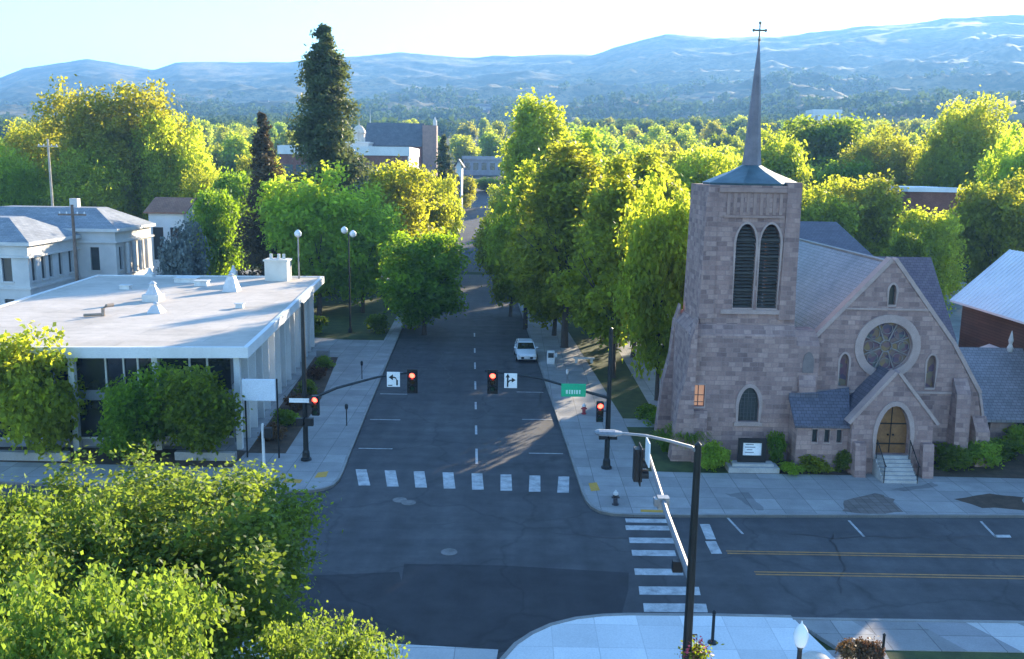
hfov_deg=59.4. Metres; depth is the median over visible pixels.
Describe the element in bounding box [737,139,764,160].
canopy tree
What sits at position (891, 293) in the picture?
window
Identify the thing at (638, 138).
canopy tree
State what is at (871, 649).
shrub
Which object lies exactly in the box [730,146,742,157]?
canopy tree
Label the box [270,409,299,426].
shrub
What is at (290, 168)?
window
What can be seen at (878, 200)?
garden tree
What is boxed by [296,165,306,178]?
window
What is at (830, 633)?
pavement slab
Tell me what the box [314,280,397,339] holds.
lawn
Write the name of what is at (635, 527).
crosswalk
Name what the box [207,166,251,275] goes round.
park tree
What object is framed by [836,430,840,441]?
window
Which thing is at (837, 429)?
window frame
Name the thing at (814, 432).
window
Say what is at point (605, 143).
canopy tree
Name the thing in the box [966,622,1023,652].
pavement slab
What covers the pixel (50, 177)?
utility pole
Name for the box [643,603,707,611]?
crosswalk
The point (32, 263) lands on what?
window
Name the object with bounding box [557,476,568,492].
crosswalk
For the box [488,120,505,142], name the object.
canopy tree
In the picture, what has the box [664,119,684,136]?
canopy tree
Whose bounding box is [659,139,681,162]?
canopy tree
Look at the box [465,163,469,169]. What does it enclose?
window
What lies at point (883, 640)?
marker post
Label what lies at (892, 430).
door
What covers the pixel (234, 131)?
canopy tree
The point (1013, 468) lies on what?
planting bed
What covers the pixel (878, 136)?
canopy tree
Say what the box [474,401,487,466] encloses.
tar seam
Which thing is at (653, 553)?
crosswalk
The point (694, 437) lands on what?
ornamental grass
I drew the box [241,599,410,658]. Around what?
foreground tree
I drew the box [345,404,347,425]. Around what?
parking meter
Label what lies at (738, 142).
canopy tree
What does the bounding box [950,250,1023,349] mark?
gabled hall
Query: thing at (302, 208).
street tree
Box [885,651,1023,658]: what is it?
lawn
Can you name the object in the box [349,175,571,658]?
street
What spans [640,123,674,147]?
canopy tree
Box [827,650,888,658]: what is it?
pavement
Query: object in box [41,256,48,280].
window
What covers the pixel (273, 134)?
canopy tree
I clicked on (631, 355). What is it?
street tree
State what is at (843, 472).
planting bed
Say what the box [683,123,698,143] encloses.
canopy tree
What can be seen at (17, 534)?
foreground tree
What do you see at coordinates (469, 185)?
street tree
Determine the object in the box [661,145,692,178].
canopy tree
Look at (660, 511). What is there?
tactile paving
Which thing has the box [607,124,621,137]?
canopy tree
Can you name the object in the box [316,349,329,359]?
utility cabinet
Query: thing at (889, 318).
rose window frame
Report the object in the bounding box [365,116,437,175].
dark roofed church
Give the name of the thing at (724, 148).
canopy tree
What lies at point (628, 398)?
lawn
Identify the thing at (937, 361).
window frame
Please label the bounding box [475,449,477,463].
lane marking
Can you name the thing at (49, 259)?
window
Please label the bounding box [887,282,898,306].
window frame
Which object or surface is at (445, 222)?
street tree
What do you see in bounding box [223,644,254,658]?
pavement
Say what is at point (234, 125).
canopy tree
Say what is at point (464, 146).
canopy tree
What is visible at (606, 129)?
canopy tree
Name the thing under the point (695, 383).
window frame
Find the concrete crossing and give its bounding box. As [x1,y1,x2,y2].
[242,640,497,658]
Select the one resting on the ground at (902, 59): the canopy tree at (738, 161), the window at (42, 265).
the canopy tree at (738, 161)
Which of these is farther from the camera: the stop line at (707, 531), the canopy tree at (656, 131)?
the canopy tree at (656, 131)
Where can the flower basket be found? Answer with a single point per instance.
(696, 652)
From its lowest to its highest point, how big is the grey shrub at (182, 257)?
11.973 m
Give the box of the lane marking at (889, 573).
[754,571,1023,576]
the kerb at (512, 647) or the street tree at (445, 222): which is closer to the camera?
the kerb at (512, 647)
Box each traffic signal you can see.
[289,302,417,461]
[485,327,616,469]
[594,429,701,658]
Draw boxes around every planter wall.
[0,450,70,460]
[174,450,236,460]
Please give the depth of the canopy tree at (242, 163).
174.41 m
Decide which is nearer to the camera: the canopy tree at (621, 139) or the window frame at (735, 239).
the window frame at (735, 239)
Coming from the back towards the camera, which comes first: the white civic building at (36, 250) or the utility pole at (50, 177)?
the utility pole at (50, 177)
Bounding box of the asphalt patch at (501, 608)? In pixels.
[236,564,628,652]
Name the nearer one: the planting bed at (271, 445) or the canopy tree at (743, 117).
the planting bed at (271, 445)
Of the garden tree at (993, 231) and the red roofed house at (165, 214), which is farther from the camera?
the red roofed house at (165, 214)
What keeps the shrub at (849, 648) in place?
on the pavement at (836, 655)
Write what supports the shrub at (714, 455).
on the lawn at (662, 462)
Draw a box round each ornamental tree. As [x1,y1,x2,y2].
[0,318,90,460]
[86,359,180,459]
[137,360,252,460]
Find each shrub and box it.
[156,214,212,274]
[256,420,288,441]
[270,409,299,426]
[283,394,309,412]
[294,379,317,394]
[306,364,327,379]
[313,355,335,368]
[314,315,329,334]
[364,313,389,334]
[398,317,420,329]
[634,403,656,419]
[642,409,656,425]
[701,439,731,471]
[766,430,786,464]
[777,460,806,476]
[797,454,834,474]
[832,449,851,471]
[834,637,867,658]
[857,636,885,658]
[934,441,979,470]
[968,440,1006,468]
[990,437,1023,461]
[1002,423,1023,451]
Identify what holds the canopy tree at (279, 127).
on the ground at (902, 59)
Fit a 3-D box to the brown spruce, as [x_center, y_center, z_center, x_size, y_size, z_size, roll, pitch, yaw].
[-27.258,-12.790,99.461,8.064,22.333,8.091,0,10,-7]
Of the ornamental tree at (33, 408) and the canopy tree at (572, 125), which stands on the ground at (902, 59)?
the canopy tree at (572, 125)
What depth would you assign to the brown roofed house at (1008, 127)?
185.81 m
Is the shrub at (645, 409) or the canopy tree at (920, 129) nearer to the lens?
the shrub at (645, 409)
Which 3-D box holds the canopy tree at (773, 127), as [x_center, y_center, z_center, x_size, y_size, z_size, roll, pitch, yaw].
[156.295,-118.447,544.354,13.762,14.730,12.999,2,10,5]
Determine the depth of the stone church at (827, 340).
50.73 m
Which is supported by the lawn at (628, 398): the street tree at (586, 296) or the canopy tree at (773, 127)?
the street tree at (586, 296)
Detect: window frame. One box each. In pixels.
[694,383,705,407]
[732,222,758,309]
[735,384,762,421]
[756,222,782,309]
[811,428,818,443]
[823,428,830,443]
[835,429,842,443]
[837,352,850,387]
[854,314,920,374]
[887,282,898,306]
[924,353,938,389]
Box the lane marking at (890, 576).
[756,574,1023,578]
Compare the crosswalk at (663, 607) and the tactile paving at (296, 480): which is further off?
the tactile paving at (296, 480)
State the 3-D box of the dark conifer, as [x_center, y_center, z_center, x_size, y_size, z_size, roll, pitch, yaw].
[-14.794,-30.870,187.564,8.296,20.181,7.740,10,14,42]
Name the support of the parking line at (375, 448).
on the street at (509, 435)
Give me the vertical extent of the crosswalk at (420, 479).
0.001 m
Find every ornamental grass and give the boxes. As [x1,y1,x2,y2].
[648,428,669,451]
[661,421,714,449]
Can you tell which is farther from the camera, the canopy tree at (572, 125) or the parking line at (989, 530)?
the canopy tree at (572, 125)
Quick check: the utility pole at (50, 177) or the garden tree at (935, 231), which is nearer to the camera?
the garden tree at (935, 231)
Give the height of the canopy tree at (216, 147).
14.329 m
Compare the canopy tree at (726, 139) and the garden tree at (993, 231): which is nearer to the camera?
the garden tree at (993, 231)
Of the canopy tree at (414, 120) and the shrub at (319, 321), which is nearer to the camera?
the shrub at (319, 321)
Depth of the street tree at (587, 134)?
134.51 m
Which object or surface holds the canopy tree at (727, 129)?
on the ground at (902, 59)
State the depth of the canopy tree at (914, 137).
272.79 m
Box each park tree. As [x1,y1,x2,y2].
[0,117,68,177]
[0,131,54,205]
[23,74,198,217]
[30,132,138,214]
[123,109,219,220]
[176,156,219,197]
[182,184,247,275]
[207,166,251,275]
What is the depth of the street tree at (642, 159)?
89.60 m
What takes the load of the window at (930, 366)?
in the stone church at (827, 340)
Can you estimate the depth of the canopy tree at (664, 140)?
303.17 m
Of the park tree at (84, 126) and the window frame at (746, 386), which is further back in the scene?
the park tree at (84, 126)
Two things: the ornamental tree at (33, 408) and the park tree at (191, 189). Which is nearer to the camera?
the ornamental tree at (33, 408)
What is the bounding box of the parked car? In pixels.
[514,338,537,360]
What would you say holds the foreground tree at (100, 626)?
on the ground at (902, 59)
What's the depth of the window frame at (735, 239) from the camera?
50.00 m
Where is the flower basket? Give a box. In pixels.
[677,634,723,658]
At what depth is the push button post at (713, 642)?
31.51 m
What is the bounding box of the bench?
[573,357,594,362]
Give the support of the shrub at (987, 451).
on the planting bed at (1013, 468)
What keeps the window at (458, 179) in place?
in the white side house at (458, 167)
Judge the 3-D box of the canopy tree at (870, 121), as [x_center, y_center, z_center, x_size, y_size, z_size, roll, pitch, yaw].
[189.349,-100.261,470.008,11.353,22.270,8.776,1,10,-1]
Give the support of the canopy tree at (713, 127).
on the ground at (902, 59)
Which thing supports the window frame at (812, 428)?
in the stone church at (827, 340)
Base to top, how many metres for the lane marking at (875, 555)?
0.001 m
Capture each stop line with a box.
[700,524,715,538]
[705,541,721,553]
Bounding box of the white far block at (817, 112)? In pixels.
[806,109,841,121]
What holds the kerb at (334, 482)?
on the cross street at (726, 582)
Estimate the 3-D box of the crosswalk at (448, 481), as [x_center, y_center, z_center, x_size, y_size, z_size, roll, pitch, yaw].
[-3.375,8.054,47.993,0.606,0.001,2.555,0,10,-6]
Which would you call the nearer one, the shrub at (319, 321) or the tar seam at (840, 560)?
the tar seam at (840, 560)
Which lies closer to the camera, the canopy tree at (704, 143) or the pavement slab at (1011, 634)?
the pavement slab at (1011, 634)
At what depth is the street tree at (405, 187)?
118.34 m
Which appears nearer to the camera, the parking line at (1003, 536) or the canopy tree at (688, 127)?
the parking line at (1003, 536)
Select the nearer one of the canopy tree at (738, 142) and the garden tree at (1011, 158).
the garden tree at (1011, 158)
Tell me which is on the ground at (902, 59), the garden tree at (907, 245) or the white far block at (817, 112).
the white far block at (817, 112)
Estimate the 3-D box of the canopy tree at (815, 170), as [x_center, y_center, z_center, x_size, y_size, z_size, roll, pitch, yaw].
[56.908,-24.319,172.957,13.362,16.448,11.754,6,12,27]
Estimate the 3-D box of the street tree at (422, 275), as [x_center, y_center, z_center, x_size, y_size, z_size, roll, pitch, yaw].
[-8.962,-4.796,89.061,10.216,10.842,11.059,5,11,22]
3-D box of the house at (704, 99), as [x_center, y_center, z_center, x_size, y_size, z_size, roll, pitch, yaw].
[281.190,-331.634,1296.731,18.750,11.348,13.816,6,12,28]
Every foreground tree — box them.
[0,473,174,648]
[0,554,233,658]
[1,434,342,658]
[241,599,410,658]
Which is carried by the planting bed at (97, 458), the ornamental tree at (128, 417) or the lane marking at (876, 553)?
the ornamental tree at (128, 417)
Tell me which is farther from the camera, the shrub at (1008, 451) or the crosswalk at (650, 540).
the shrub at (1008, 451)
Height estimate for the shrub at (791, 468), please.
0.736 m
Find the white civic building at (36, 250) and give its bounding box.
[0,198,155,304]
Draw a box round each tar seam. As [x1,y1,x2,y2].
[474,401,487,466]
[526,385,545,415]
[541,532,628,538]
[795,534,1023,540]
[829,533,845,592]
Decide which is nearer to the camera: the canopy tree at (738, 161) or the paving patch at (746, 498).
the paving patch at (746, 498)
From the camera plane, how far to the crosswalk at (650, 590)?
35.77 m
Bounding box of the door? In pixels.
[875,406,906,452]
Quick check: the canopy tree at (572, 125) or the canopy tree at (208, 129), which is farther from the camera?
the canopy tree at (572, 125)
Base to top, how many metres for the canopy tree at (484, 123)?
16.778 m
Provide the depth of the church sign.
49.76 m
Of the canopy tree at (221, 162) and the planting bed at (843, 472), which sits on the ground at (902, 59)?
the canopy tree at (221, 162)
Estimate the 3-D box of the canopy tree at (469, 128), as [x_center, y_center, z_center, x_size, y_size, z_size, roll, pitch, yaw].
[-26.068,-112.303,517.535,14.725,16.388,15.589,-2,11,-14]
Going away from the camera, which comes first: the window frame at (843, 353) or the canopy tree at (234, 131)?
the window frame at (843, 353)
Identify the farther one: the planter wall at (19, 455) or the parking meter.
the parking meter
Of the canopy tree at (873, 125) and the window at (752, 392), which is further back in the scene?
the canopy tree at (873, 125)
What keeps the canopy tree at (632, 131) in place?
on the ground at (902, 59)
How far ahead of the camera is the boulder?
30.23 m
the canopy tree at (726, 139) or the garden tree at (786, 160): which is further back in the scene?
the canopy tree at (726, 139)
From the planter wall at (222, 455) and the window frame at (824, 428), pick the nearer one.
the window frame at (824, 428)
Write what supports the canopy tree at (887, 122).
on the ground at (902, 59)
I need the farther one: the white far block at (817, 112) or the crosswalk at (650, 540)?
the white far block at (817, 112)
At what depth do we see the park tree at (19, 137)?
150.77 m
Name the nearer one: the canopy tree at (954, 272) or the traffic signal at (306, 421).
the traffic signal at (306, 421)
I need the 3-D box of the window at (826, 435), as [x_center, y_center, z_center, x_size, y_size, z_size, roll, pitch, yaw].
[17.488,5.878,50.048,0.300,0.750,0.030,1,10,0]
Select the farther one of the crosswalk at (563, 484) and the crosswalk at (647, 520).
the crosswalk at (563, 484)
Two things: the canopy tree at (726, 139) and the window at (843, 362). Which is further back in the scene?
the canopy tree at (726, 139)
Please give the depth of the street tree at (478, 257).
100.04 m
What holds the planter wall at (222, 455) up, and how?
on the pavement at (331, 434)
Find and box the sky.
[0,0,1023,77]
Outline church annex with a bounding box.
[959,331,1023,439]
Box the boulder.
[802,651,828,658]
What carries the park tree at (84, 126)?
on the ground at (902, 59)
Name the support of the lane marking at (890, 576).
on the cross street at (726, 582)
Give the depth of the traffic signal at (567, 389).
49.03 m
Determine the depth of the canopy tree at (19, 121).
516.11 m
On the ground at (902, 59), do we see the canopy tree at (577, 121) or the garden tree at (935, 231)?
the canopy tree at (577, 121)
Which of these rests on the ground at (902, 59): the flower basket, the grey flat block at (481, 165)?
the grey flat block at (481, 165)
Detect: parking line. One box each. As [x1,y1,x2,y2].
[359,448,392,448]
[522,419,551,419]
[532,453,562,453]
[727,518,743,533]
[848,520,864,536]
[980,521,996,537]
[994,535,1010,537]
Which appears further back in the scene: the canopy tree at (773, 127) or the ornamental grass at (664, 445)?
the canopy tree at (773, 127)
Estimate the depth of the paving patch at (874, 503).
45.00 m
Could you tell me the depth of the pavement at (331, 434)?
55.26 m
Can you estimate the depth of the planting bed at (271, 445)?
57.35 m
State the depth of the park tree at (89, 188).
134.80 m
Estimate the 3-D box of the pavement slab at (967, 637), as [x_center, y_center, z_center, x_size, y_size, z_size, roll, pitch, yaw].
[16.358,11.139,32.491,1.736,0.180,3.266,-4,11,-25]
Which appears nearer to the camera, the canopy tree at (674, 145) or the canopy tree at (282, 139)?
the canopy tree at (674, 145)
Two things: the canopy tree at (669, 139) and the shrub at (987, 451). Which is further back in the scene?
the canopy tree at (669, 139)
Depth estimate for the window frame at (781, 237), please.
50.00 m
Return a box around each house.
[143,197,197,274]
[345,125,372,145]
[453,159,464,210]
[475,103,490,109]
[700,96,714,103]
[989,123,1023,143]
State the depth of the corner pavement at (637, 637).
31.86 m
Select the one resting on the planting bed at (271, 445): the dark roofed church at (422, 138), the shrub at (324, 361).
the shrub at (324, 361)
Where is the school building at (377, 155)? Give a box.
[277,145,418,189]
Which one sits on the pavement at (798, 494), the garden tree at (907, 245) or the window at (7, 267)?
the garden tree at (907, 245)
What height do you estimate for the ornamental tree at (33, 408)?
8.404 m
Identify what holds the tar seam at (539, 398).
on the street at (509, 435)
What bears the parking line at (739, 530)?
on the cross street at (726, 582)
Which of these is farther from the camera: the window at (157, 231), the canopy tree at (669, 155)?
the canopy tree at (669, 155)
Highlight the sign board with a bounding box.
[242,378,279,457]
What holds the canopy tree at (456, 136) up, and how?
on the ground at (902, 59)
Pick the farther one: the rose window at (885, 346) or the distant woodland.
the distant woodland
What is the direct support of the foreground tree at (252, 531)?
on the pavement at (240, 653)
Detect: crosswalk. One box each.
[356,469,369,484]
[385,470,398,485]
[414,471,426,487]
[443,472,454,488]
[472,473,483,489]
[500,474,511,490]
[529,475,539,491]
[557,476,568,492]
[625,518,666,522]
[625,525,668,529]
[629,538,673,542]
[632,550,675,555]
[634,568,682,574]
[639,586,700,594]
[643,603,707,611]
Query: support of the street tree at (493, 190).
on the ground at (902, 59)
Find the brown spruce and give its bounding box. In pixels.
[228,111,288,275]
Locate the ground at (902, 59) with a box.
[0,15,1023,649]
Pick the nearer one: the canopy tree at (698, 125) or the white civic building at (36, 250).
the white civic building at (36, 250)
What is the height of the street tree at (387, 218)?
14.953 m
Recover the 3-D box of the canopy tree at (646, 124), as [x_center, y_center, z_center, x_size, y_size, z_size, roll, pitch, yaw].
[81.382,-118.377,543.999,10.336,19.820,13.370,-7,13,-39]
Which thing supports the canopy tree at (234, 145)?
on the ground at (902, 59)
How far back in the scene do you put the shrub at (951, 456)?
50.24 m
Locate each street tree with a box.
[250,160,380,314]
[320,181,406,312]
[355,154,451,275]
[370,226,476,334]
[417,170,460,247]
[443,191,466,242]
[463,175,477,207]
[468,206,521,316]
[472,176,499,191]
[477,156,538,329]
[484,183,507,216]
[490,179,518,217]
[491,87,576,211]
[495,131,612,347]
[498,221,577,335]
[546,146,650,377]
[573,122,612,168]
[578,178,665,357]
[606,164,691,400]
[615,140,689,211]
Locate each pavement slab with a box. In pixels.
[796,620,900,650]
[853,621,966,651]
[916,622,1021,652]
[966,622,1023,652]
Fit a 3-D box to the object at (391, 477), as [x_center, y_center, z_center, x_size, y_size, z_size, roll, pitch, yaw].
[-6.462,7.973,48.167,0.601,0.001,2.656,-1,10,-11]
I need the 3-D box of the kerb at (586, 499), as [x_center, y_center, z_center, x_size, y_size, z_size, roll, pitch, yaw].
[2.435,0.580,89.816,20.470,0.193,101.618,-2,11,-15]
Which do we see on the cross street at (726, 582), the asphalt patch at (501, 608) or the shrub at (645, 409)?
the asphalt patch at (501, 608)
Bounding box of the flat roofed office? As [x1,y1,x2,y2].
[0,254,323,450]
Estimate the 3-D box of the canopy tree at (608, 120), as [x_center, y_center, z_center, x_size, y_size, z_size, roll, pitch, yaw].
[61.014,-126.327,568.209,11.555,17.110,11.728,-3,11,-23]
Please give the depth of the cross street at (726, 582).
40.04 m
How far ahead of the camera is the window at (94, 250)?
101.11 m
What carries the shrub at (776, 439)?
on the planting bed at (843, 472)
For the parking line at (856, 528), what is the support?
on the cross street at (726, 582)
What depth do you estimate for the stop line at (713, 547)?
39.96 m
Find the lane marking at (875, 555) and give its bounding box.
[728,553,1023,558]
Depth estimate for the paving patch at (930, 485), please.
47.67 m
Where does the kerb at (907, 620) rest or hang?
on the cross street at (726, 582)
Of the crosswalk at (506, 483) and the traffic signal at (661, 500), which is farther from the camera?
the crosswalk at (506, 483)
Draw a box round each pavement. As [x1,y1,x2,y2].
[0,270,402,493]
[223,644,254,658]
[505,615,834,658]
[518,282,1023,517]
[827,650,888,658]
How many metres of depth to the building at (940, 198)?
122.66 m
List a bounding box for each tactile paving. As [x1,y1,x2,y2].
[283,479,301,482]
[315,471,328,477]
[589,482,599,490]
[641,509,662,512]
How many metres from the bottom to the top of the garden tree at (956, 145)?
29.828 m
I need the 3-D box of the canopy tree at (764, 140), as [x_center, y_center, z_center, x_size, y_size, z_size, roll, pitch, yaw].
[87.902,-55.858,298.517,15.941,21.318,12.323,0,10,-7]
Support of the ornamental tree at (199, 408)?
on the planting bed at (97, 458)
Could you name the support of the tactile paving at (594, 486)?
on the pavement at (798, 494)
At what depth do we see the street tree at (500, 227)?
90.16 m
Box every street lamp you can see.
[294,230,301,278]
[341,226,355,332]
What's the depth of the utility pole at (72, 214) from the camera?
83.83 m
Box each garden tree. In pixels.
[663,138,741,194]
[738,123,814,191]
[770,112,876,171]
[790,174,863,237]
[818,168,910,255]
[820,113,924,185]
[880,228,943,290]
[884,200,971,316]
[902,85,1023,260]
[949,167,1023,286]
[966,120,1023,196]
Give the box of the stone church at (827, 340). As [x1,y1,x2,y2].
[654,21,989,483]
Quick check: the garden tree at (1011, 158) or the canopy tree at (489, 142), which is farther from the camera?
the canopy tree at (489, 142)
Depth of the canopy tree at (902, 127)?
505.94 m
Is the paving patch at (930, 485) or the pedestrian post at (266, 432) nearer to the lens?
the paving patch at (930, 485)
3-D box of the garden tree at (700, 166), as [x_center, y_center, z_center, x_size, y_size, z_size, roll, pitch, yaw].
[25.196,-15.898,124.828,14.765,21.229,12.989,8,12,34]
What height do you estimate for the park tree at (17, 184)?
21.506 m
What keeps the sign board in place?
on the pavement at (331, 434)
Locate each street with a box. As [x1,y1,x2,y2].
[0,459,1023,633]
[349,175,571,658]
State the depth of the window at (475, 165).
324.86 m
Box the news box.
[547,350,554,363]
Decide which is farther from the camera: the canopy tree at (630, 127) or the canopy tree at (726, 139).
the canopy tree at (630, 127)
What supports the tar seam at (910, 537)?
on the cross street at (726, 582)
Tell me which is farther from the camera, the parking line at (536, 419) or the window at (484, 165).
the window at (484, 165)
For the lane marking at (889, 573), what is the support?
on the cross street at (726, 582)
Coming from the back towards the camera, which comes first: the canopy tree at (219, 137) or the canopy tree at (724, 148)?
the canopy tree at (219, 137)
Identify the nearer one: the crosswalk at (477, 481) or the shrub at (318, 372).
the crosswalk at (477, 481)
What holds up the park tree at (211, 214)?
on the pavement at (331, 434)
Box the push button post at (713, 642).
[708,610,716,644]
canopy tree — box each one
[13,116,26,129]
[193,119,214,146]
[205,142,221,165]
[205,148,238,173]
[210,123,230,149]
[219,128,241,149]
[219,131,252,173]
[227,122,246,129]
[232,124,249,137]
[234,149,291,208]
[244,128,271,148]
[268,124,279,149]
[271,121,286,134]
[272,129,298,161]
[406,118,418,122]
[448,134,462,153]
[451,134,480,163]
[456,121,478,139]
[474,130,503,155]
[476,126,502,149]
[477,118,489,139]
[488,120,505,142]
[506,121,515,136]
[564,126,581,145]
[567,122,577,136]
[573,117,581,127]
[588,132,620,161]
[595,125,610,140]
[598,125,607,133]
[604,117,614,124]
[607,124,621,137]
[612,139,656,166]
[613,134,629,156]
[622,124,642,137]
[624,127,642,141]
[628,139,639,149]
[633,133,647,146]
[640,118,653,139]
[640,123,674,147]
[645,137,670,148]
[646,140,669,155]
[657,134,681,152]
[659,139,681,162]
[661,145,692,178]
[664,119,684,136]
[672,127,703,153]
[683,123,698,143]
[689,116,703,133]
[697,119,725,141]
[697,138,708,148]
[704,130,734,152]
[714,142,741,163]
[720,124,730,134]
[720,151,740,167]
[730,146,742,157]
[731,114,747,123]
[732,135,744,148]
[736,126,746,145]
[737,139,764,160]
[761,122,778,139]
[762,130,785,149]
[802,161,826,198]
[812,156,881,194]
[862,121,879,137]
[865,117,882,128]
[865,127,892,143]
[879,120,891,127]
[889,131,923,163]
[889,233,965,295]
[892,118,910,137]
[901,117,926,137]
[915,122,937,143]
[925,118,943,130]
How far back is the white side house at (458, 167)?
212.28 m
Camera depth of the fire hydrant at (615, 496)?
44.41 m
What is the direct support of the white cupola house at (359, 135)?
on the ground at (902, 59)
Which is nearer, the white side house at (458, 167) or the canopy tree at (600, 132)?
the white side house at (458, 167)
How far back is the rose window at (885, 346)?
51.21 m
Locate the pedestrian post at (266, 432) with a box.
[261,423,272,466]
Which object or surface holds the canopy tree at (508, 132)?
on the ground at (902, 59)
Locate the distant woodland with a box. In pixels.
[0,60,1023,142]
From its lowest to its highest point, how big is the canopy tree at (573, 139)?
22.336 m
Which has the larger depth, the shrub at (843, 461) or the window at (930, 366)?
the window at (930, 366)
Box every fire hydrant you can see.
[581,403,586,414]
[611,490,619,505]
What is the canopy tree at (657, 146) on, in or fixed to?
on the ground at (902, 59)
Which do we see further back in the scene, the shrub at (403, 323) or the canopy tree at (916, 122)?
the canopy tree at (916, 122)
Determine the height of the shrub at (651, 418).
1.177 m
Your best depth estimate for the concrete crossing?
30.96 m
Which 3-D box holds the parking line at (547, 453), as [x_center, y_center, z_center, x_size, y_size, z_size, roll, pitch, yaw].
[1.994,7.280,52.784,2.000,0.001,0.130,1,10,0]
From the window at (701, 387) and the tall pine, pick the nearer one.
the window at (701, 387)
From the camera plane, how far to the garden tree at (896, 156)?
162.89 m
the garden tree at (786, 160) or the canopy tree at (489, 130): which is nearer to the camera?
the garden tree at (786, 160)
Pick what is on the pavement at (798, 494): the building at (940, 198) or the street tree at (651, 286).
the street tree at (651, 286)
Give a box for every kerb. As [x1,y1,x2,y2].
[0,325,402,493]
[500,613,791,658]
[518,303,1023,517]
[792,617,1023,622]
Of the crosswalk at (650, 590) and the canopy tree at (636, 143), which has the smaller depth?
the crosswalk at (650, 590)
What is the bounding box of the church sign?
[725,438,779,473]
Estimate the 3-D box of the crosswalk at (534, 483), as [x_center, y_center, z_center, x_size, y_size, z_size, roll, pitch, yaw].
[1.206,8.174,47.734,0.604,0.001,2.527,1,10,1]
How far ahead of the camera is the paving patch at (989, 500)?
45.81 m
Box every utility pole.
[37,139,57,205]
[58,205,85,280]
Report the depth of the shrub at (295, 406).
60.49 m
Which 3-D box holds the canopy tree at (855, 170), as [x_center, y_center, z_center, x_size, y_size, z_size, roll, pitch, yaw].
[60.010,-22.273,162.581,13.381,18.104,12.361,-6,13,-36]
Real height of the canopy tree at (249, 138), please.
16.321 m
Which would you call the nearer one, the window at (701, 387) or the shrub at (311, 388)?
the window at (701, 387)
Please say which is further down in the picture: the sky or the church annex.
the church annex
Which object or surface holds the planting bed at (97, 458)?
on the pavement at (331, 434)
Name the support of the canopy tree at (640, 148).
on the ground at (902, 59)
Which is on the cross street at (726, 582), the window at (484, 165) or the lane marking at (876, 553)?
the lane marking at (876, 553)
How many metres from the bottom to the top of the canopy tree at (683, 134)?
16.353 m
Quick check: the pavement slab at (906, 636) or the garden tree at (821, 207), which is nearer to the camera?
the pavement slab at (906, 636)
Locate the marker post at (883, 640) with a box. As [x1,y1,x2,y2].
[882,633,885,658]
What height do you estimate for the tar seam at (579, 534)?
0.001 m
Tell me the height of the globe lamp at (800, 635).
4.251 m
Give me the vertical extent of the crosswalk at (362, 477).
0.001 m
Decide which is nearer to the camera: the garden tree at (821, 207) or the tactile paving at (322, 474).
the tactile paving at (322, 474)
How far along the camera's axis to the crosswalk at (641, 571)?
37.40 m
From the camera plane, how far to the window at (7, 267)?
90.70 m
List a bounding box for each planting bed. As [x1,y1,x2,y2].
[0,447,245,467]
[248,357,337,452]
[729,460,851,474]
[933,448,1023,477]
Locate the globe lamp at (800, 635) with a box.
[793,621,808,658]
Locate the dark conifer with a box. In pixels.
[434,134,463,201]
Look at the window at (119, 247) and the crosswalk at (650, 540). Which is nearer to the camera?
the crosswalk at (650, 540)
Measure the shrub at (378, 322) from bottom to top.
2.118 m
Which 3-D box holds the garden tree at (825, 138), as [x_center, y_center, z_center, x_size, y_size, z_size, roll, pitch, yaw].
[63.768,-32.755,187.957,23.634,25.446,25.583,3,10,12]
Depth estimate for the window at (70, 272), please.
99.25 m
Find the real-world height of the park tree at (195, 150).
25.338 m
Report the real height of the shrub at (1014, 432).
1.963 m
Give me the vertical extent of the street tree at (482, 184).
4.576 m
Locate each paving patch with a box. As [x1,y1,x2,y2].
[725,492,763,509]
[843,493,902,513]
[893,482,937,490]
[955,493,1023,509]
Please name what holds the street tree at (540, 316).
on the pavement at (798, 494)
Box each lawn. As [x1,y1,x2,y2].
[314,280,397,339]
[568,316,648,418]
[627,427,727,472]
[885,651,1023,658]
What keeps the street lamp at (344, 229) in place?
on the lawn at (335, 311)
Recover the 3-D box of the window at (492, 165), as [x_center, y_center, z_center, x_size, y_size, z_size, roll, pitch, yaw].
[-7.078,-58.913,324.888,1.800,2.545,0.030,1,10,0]
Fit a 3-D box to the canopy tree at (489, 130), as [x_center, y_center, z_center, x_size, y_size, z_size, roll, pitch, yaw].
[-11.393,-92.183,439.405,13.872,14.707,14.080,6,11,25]
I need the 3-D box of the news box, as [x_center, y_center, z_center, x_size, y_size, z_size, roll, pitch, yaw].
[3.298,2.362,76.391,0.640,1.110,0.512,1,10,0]
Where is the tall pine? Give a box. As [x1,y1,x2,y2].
[278,23,377,293]
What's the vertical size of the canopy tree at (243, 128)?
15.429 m
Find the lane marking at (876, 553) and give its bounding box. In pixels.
[726,550,1023,555]
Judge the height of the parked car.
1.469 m
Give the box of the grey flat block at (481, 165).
[462,156,503,175]
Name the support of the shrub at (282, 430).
on the planting bed at (271, 445)
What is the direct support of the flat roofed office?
on the ground at (902, 59)
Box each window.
[1,258,13,282]
[31,258,38,282]
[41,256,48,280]
[48,255,55,278]
[58,253,64,276]
[68,251,74,273]
[90,247,101,271]
[119,247,124,271]
[153,227,163,259]
[170,227,180,243]
[282,164,292,185]
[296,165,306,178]
[457,178,459,196]
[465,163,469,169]
[473,163,477,169]
[482,163,486,169]
[490,163,494,169]
[694,385,703,404]
[738,388,757,420]
[812,429,816,440]
[824,430,828,441]
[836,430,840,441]
[838,354,846,384]
[863,323,909,368]
[888,285,894,303]
[925,355,933,386]
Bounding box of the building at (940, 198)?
[888,186,960,293]
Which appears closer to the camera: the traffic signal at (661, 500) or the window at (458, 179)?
the traffic signal at (661, 500)
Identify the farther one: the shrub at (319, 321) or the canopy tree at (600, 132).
the canopy tree at (600, 132)

